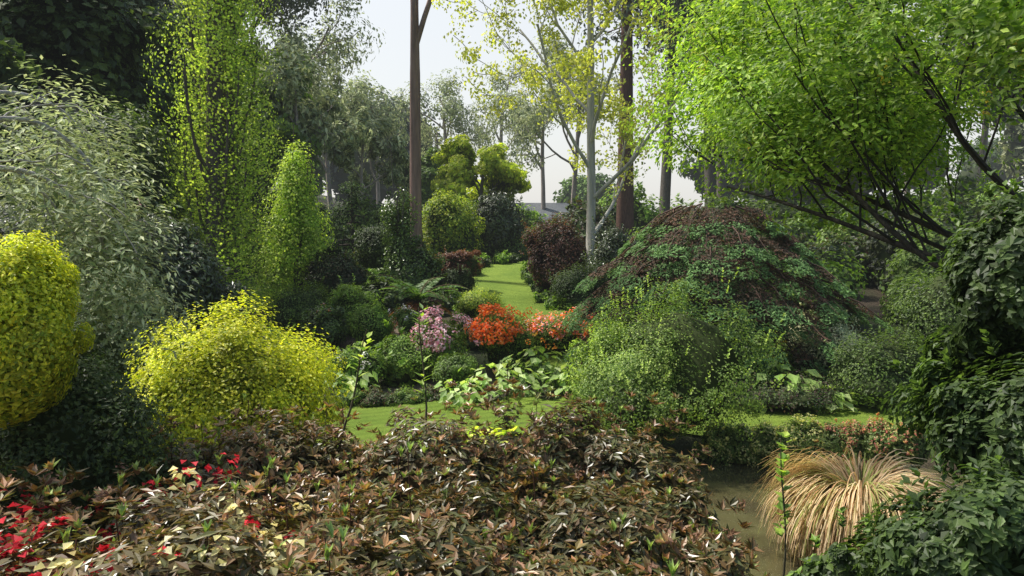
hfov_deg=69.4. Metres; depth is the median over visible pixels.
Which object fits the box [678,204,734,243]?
shrub
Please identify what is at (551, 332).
orange azalea shrub
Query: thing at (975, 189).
shrub
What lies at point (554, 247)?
purple shrub
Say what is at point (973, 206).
shrub
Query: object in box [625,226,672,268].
shrub
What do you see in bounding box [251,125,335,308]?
conical shrub
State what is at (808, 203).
shrub
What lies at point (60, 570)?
rhododendron
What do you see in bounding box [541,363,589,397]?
big plant leaf
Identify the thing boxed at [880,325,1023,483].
foliage
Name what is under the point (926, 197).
shrub
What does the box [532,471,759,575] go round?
shrub
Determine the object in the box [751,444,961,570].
tussock grass
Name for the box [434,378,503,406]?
big plant leaf
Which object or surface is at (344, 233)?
shrub
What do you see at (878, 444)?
hedge
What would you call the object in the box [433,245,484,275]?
red maple shrub
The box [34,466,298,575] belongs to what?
rhododendron
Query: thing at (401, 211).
shrub
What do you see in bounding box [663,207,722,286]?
shrub
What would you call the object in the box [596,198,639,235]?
shrub
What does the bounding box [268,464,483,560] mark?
shrub
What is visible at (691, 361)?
big green shrub
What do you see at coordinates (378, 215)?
dark conifer
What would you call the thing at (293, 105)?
tree
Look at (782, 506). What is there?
pond sapling
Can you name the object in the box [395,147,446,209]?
tree
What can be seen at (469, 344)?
shrub
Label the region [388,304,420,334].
white pink shrub
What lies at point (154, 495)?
rhododendron
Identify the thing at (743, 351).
shrub
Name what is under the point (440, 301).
shrub
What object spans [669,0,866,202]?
tree
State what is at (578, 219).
shrub
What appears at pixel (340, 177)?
tree
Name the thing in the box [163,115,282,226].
tree
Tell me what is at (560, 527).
rhododendron
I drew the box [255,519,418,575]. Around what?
shrub
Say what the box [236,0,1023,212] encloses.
sky
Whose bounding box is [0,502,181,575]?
shrub
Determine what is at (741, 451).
hedge
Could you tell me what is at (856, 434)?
hedge
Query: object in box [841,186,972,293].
shrub
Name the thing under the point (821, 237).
shrub
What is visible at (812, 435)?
hedge
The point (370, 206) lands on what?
shrub
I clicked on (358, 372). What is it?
light sapling leaves
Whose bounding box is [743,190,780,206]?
shrub
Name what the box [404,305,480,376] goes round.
pink flower shrub
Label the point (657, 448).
shrub
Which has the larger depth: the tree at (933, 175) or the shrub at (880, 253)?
the tree at (933, 175)
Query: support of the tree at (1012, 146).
on the ground at (872, 295)
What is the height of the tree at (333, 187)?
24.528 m
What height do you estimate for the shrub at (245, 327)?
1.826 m
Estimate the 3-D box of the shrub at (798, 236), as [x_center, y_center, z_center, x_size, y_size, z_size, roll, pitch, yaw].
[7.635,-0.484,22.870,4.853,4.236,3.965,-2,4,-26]
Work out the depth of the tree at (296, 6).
52.74 m
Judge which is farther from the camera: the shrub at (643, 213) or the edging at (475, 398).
the shrub at (643, 213)
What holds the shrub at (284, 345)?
on the ground at (872, 295)
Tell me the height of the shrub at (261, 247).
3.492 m
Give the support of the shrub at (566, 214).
on the ground at (872, 295)
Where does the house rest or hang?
on the ground at (872, 295)
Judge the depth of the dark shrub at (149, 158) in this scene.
20.04 m
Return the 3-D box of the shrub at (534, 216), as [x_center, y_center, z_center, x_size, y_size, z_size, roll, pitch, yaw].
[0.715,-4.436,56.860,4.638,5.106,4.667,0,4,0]
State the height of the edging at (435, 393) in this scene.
0.458 m
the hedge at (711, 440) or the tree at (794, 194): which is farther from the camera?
the tree at (794, 194)
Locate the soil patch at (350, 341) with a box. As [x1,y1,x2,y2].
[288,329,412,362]
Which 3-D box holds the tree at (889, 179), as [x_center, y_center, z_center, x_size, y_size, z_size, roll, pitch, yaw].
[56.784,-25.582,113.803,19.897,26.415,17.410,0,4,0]
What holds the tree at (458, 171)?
on the ground at (872, 295)
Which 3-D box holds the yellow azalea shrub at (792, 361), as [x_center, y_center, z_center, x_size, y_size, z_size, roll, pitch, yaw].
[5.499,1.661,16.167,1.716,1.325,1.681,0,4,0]
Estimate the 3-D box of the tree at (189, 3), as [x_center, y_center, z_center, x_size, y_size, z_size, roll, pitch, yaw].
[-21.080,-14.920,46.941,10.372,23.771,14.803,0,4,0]
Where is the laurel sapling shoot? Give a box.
[412,303,431,440]
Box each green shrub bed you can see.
[324,341,396,391]
[381,332,440,380]
[430,349,481,390]
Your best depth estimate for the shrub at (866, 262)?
28.22 m
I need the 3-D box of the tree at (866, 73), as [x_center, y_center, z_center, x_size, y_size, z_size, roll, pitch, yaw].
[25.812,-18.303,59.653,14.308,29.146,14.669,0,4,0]
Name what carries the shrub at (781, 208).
on the ground at (872, 295)
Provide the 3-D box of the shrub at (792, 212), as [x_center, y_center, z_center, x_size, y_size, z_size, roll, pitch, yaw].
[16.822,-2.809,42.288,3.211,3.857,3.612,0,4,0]
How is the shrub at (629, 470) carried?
on the ground at (872, 295)
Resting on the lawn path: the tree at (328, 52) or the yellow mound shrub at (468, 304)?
the yellow mound shrub at (468, 304)
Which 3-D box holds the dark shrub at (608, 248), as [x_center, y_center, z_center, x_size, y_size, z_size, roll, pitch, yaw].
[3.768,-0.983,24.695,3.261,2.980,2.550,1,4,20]
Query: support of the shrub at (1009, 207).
on the ground at (872, 295)
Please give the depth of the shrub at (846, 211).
35.89 m
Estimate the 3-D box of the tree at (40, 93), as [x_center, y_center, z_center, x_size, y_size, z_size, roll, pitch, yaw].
[-21.516,-10.403,33.808,10.602,17.395,8.881,2,4,21]
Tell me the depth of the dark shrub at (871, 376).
14.05 m
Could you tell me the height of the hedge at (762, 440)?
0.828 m
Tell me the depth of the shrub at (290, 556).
3.31 m
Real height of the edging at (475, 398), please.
0.491 m
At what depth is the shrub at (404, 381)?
16.07 m
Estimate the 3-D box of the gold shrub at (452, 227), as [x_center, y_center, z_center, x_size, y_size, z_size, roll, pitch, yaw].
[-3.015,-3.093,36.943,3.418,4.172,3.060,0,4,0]
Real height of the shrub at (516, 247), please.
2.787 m
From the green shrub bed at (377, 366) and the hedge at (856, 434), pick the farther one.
the green shrub bed at (377, 366)
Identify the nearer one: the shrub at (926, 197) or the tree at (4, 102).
the tree at (4, 102)
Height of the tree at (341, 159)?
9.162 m
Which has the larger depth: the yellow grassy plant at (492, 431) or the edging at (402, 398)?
the edging at (402, 398)
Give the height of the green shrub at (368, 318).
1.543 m
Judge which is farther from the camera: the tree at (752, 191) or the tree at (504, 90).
the tree at (752, 191)
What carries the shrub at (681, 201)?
on the ground at (872, 295)
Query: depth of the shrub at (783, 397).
13.87 m
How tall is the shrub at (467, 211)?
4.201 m
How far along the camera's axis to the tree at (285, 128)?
37.33 m
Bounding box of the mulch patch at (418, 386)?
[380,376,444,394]
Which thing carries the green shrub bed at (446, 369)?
on the ground at (872, 295)
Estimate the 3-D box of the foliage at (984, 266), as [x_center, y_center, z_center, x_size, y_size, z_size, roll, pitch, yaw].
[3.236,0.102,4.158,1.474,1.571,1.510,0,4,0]
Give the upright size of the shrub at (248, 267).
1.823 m
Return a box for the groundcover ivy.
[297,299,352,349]
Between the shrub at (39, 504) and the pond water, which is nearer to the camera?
the shrub at (39, 504)
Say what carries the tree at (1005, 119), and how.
on the ground at (872, 295)
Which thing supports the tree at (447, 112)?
on the ground at (872, 295)
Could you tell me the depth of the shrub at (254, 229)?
40.04 m
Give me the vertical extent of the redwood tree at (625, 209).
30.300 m
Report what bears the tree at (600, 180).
on the ground at (872, 295)
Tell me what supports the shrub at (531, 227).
on the ground at (872, 295)
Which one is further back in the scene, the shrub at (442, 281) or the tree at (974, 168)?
the tree at (974, 168)
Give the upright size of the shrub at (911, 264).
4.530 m
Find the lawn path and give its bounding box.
[461,261,726,402]
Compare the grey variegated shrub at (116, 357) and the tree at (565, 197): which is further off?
the tree at (565, 197)
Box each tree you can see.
[0,0,204,151]
[0,54,203,362]
[0,83,53,210]
[5,24,72,138]
[42,80,93,143]
[102,0,205,150]
[141,0,290,322]
[158,0,205,13]
[160,0,243,43]
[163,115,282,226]
[194,39,321,192]
[236,0,344,50]
[240,0,385,186]
[250,34,372,175]
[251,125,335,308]
[259,101,345,205]
[290,27,351,217]
[320,85,409,210]
[320,119,336,198]
[323,78,424,181]
[323,106,409,209]
[335,69,408,207]
[386,97,446,203]
[389,66,497,160]
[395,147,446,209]
[410,0,431,249]
[430,134,531,206]
[431,0,785,269]
[469,53,543,164]
[481,54,605,209]
[508,26,639,208]
[552,173,586,207]
[556,0,699,218]
[572,0,686,241]
[576,162,616,206]
[594,0,826,205]
[616,0,1023,275]
[658,0,842,200]
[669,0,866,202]
[673,131,747,199]
[716,7,946,203]
[727,125,751,198]
[735,179,760,204]
[778,189,805,206]
[788,1,925,198]
[858,2,965,193]
[863,93,937,195]
[893,78,966,192]
[911,6,1023,187]
[950,133,1020,190]
[952,6,1023,134]
[989,84,1023,184]
[1018,104,1023,148]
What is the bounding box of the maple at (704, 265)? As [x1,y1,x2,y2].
[562,203,895,401]
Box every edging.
[304,387,340,408]
[329,387,366,408]
[355,386,400,407]
[385,385,431,406]
[418,384,454,401]
[450,382,488,402]
[481,386,507,400]
[509,389,536,397]
[533,386,571,400]
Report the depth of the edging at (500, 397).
14.60 m
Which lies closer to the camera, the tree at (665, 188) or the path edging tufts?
the path edging tufts
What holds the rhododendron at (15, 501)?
on the ground at (872, 295)
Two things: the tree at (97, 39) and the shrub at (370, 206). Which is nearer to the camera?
the tree at (97, 39)
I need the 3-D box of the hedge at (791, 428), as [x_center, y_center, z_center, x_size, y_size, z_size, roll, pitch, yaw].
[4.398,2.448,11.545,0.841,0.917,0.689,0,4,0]
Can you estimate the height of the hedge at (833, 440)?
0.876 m
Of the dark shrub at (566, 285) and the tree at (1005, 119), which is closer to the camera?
the dark shrub at (566, 285)
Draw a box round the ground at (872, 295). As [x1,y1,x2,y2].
[197,187,963,474]
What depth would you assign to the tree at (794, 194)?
113.86 m
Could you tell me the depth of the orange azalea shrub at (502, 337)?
16.70 m
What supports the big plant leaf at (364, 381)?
on the ground at (872, 295)
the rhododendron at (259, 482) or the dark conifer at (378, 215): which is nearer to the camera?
the rhododendron at (259, 482)
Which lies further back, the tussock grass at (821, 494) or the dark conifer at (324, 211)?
the dark conifer at (324, 211)
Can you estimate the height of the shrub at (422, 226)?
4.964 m
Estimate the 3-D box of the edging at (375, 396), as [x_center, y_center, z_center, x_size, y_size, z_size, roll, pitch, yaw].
[-2.641,2.160,14.558,0.901,0.456,0.812,0,4,0]
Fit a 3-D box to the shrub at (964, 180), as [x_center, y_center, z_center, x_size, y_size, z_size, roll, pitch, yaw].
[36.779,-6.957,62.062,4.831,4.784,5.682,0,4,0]
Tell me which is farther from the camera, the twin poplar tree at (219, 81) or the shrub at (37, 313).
the twin poplar tree at (219, 81)
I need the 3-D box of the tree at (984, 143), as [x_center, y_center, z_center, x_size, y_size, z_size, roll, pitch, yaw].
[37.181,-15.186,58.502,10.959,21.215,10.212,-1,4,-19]
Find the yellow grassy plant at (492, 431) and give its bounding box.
[458,425,529,459]
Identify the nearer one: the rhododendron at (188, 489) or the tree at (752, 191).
the rhododendron at (188, 489)
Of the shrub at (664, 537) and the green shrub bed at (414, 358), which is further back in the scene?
the green shrub bed at (414, 358)
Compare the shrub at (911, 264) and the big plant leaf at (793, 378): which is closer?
the big plant leaf at (793, 378)
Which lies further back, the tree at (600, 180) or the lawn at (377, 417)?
the tree at (600, 180)
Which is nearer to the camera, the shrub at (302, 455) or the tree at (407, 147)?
the shrub at (302, 455)
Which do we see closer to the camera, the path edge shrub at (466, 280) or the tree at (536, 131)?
the path edge shrub at (466, 280)
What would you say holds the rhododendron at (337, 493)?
on the ground at (872, 295)
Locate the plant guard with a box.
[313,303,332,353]
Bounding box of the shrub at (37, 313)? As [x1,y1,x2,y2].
[0,226,94,429]
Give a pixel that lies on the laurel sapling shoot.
(422, 383)
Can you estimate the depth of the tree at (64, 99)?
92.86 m
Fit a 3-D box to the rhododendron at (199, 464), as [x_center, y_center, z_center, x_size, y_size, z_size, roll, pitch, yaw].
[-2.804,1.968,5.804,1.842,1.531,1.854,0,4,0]
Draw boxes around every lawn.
[241,283,308,311]
[314,388,1016,448]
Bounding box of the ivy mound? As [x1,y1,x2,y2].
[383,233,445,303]
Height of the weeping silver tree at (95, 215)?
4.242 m
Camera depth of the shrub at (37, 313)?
4.67 m
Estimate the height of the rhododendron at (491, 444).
2.146 m
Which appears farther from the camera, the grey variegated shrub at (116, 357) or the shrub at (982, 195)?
the shrub at (982, 195)
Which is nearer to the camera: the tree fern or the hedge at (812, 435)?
the hedge at (812, 435)
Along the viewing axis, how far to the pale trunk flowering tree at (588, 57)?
26.18 m
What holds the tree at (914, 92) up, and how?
on the ground at (872, 295)
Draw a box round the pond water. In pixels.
[662,455,970,575]
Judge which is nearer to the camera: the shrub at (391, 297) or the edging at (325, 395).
the edging at (325, 395)
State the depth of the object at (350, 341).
19.32 m
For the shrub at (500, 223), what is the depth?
39.06 m
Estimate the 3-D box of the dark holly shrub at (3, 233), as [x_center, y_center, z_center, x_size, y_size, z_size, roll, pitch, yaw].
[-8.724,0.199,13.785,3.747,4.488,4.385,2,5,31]
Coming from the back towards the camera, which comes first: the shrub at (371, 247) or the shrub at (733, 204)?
the shrub at (733, 204)
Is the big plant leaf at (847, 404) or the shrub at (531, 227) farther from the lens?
the shrub at (531, 227)
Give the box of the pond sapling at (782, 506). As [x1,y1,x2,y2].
[772,431,792,575]
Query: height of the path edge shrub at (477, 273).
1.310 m
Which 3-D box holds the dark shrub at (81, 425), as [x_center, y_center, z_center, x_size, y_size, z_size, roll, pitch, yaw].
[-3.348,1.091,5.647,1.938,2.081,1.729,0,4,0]
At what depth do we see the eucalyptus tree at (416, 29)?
31.05 m
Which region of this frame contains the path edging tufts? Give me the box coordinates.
[444,250,624,391]
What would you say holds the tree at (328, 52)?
on the ground at (872, 295)
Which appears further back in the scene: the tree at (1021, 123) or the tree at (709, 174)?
the tree at (1021, 123)
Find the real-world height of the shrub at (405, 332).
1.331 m
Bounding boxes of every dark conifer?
[311,204,350,256]
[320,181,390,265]
[355,207,409,247]
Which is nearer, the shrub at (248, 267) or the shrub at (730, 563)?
the shrub at (730, 563)
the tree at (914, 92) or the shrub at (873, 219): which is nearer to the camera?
the shrub at (873, 219)
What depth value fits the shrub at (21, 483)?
4.22 m
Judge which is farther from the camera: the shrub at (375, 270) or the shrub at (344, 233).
the shrub at (344, 233)
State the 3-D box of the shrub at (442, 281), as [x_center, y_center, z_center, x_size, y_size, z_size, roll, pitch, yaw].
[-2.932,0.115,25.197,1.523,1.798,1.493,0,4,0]
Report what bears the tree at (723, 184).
on the ground at (872, 295)
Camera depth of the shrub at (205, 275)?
16.34 m
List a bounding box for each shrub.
[0,178,191,303]
[0,226,94,429]
[0,315,200,530]
[1,89,184,227]
[71,252,208,396]
[113,287,349,463]
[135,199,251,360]
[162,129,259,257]
[199,313,287,351]
[233,319,314,367]
[239,216,267,241]
[240,270,258,285]
[242,204,312,273]
[242,235,263,272]
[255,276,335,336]
[297,245,373,304]
[321,214,347,237]
[322,190,392,221]
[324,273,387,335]
[335,198,392,228]
[343,222,391,270]
[346,298,396,352]
[353,274,403,314]
[365,266,389,284]
[370,319,445,387]
[377,201,409,249]
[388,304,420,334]
[392,330,410,340]
[404,205,430,249]
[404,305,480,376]
[407,271,447,301]
[421,290,452,315]
[422,183,485,258]
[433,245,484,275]
[441,263,480,291]
[448,193,483,256]
[449,286,505,324]
[457,321,487,349]
[464,302,539,370]
[465,250,481,275]
[471,187,529,251]
[472,181,529,240]
[480,232,530,260]
[514,202,549,227]
[519,212,596,291]
[520,225,541,249]
[524,305,593,355]
[548,257,616,310]
[553,206,576,222]
[561,192,628,254]
[561,267,789,448]
[578,215,672,300]
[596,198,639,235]
[597,168,665,229]
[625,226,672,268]
[651,193,694,214]
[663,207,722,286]
[667,194,745,217]
[676,192,755,235]
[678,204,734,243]
[693,204,852,318]
[727,367,842,417]
[728,322,753,384]
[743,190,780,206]
[744,188,796,221]
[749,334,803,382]
[768,246,874,331]
[777,303,867,390]
[781,194,843,226]
[781,215,822,246]
[783,187,826,210]
[785,204,807,223]
[798,228,875,285]
[803,194,878,241]
[806,209,869,248]
[807,232,859,281]
[827,322,943,409]
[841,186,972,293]
[865,208,893,231]
[875,182,963,233]
[875,205,971,292]
[878,272,931,326]
[880,186,954,221]
[881,239,988,378]
[927,174,990,201]
[928,179,972,200]
[939,185,1004,229]
[959,194,1016,223]
[964,177,1001,202]
[965,184,1021,227]
[970,171,1023,209]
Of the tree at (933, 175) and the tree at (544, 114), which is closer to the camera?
the tree at (544, 114)
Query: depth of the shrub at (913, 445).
10.54 m
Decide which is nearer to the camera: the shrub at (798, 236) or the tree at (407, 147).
the shrub at (798, 236)
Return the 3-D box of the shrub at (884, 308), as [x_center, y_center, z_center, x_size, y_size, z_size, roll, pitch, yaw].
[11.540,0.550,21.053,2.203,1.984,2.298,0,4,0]
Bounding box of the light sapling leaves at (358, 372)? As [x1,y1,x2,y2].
[337,329,373,452]
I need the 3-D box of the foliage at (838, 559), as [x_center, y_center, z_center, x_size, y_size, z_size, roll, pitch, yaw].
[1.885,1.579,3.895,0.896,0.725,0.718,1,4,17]
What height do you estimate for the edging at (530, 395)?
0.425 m
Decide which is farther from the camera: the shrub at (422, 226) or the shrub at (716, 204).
the shrub at (422, 226)
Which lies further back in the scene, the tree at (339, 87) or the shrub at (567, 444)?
the tree at (339, 87)
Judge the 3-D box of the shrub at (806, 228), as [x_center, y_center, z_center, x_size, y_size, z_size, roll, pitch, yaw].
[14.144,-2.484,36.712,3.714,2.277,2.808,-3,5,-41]
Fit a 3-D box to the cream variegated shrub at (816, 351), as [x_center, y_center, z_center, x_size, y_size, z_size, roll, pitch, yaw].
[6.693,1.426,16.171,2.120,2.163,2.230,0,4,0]
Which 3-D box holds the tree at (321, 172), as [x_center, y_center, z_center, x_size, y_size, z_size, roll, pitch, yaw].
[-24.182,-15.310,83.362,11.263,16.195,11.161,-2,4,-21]
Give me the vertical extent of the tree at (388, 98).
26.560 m
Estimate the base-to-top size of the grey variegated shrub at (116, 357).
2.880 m
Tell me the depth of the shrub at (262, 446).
6.19 m
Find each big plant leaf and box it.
[324,351,379,393]
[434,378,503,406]
[458,360,545,397]
[502,333,577,388]
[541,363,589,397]
[740,361,822,392]
[790,381,862,412]
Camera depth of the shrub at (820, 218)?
37.52 m
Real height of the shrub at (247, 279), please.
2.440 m
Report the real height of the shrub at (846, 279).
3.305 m
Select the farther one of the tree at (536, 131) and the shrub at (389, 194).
the tree at (536, 131)
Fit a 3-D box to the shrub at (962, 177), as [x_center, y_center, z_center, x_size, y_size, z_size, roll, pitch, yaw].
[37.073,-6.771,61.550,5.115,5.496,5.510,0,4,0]
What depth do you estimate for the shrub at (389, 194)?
51.49 m
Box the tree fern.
[372,274,467,335]
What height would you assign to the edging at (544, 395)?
0.451 m
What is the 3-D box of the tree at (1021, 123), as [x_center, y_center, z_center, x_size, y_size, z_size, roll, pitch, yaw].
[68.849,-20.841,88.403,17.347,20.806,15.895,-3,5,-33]
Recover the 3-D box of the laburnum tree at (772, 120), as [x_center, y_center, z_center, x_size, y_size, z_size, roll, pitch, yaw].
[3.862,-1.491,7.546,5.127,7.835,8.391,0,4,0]
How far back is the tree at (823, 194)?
72.93 m
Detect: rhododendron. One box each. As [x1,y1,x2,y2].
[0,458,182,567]
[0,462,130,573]
[0,483,65,544]
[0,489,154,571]
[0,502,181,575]
[0,525,142,575]
[34,452,311,566]
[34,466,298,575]
[64,450,255,532]
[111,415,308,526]
[114,454,349,561]
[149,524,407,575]
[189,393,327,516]
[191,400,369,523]
[194,456,415,575]
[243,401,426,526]
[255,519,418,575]
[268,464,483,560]
[313,424,549,547]
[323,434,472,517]
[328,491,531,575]
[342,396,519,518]
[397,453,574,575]
[425,360,596,538]
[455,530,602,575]
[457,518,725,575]
[482,459,696,575]
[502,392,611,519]
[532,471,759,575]
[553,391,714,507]
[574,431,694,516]
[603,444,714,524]
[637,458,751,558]
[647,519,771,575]
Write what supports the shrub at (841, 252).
on the ground at (872, 295)
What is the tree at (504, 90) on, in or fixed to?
on the ground at (872, 295)
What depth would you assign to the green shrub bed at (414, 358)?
15.99 m
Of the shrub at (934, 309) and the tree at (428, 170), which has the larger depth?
the tree at (428, 170)
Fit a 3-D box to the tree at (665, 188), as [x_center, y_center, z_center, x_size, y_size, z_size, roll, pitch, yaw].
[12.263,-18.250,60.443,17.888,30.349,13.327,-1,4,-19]
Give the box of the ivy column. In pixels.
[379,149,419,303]
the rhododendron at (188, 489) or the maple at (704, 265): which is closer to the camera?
the rhododendron at (188, 489)
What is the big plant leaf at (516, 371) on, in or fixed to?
on the ground at (872, 295)
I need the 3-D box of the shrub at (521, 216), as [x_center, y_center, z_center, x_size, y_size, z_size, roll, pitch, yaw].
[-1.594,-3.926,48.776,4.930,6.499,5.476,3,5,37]
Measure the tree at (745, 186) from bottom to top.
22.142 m
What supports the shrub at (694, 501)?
on the ground at (872, 295)
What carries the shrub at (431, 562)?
on the ground at (872, 295)
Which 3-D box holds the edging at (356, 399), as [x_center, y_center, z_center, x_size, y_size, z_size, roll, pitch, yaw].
[-3.277,2.194,14.606,0.700,0.414,0.988,2,4,25]
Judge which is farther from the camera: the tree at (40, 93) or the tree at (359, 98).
the tree at (359, 98)
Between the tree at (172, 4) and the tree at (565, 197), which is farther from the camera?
the tree at (565, 197)
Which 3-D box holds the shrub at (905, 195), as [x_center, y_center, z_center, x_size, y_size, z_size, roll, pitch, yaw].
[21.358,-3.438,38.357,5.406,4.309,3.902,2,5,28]
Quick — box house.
[511,203,569,224]
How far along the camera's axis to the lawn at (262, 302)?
25.75 m
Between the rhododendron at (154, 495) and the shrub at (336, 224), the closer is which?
the rhododendron at (154, 495)
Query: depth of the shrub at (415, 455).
6.11 m
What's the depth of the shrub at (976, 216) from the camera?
34.65 m
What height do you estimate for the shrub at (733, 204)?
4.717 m
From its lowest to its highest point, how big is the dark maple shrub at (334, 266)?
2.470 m
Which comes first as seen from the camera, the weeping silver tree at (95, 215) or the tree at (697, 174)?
the weeping silver tree at (95, 215)
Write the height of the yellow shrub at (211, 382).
2.703 m
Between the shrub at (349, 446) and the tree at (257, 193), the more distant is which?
the tree at (257, 193)
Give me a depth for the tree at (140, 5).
28.79 m
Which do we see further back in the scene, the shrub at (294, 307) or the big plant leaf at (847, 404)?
the shrub at (294, 307)
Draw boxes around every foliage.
[786,506,897,575]
[851,445,1023,575]
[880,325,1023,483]
[925,169,1023,411]
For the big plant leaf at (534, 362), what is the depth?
15.68 m
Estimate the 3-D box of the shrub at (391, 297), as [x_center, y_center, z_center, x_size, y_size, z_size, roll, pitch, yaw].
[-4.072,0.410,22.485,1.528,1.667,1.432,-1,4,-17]
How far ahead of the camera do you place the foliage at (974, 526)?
2.94 m
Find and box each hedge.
[692,417,737,465]
[717,422,759,463]
[746,420,784,468]
[767,413,811,467]
[792,413,825,469]
[814,418,852,462]
[839,419,873,466]
[862,412,900,466]
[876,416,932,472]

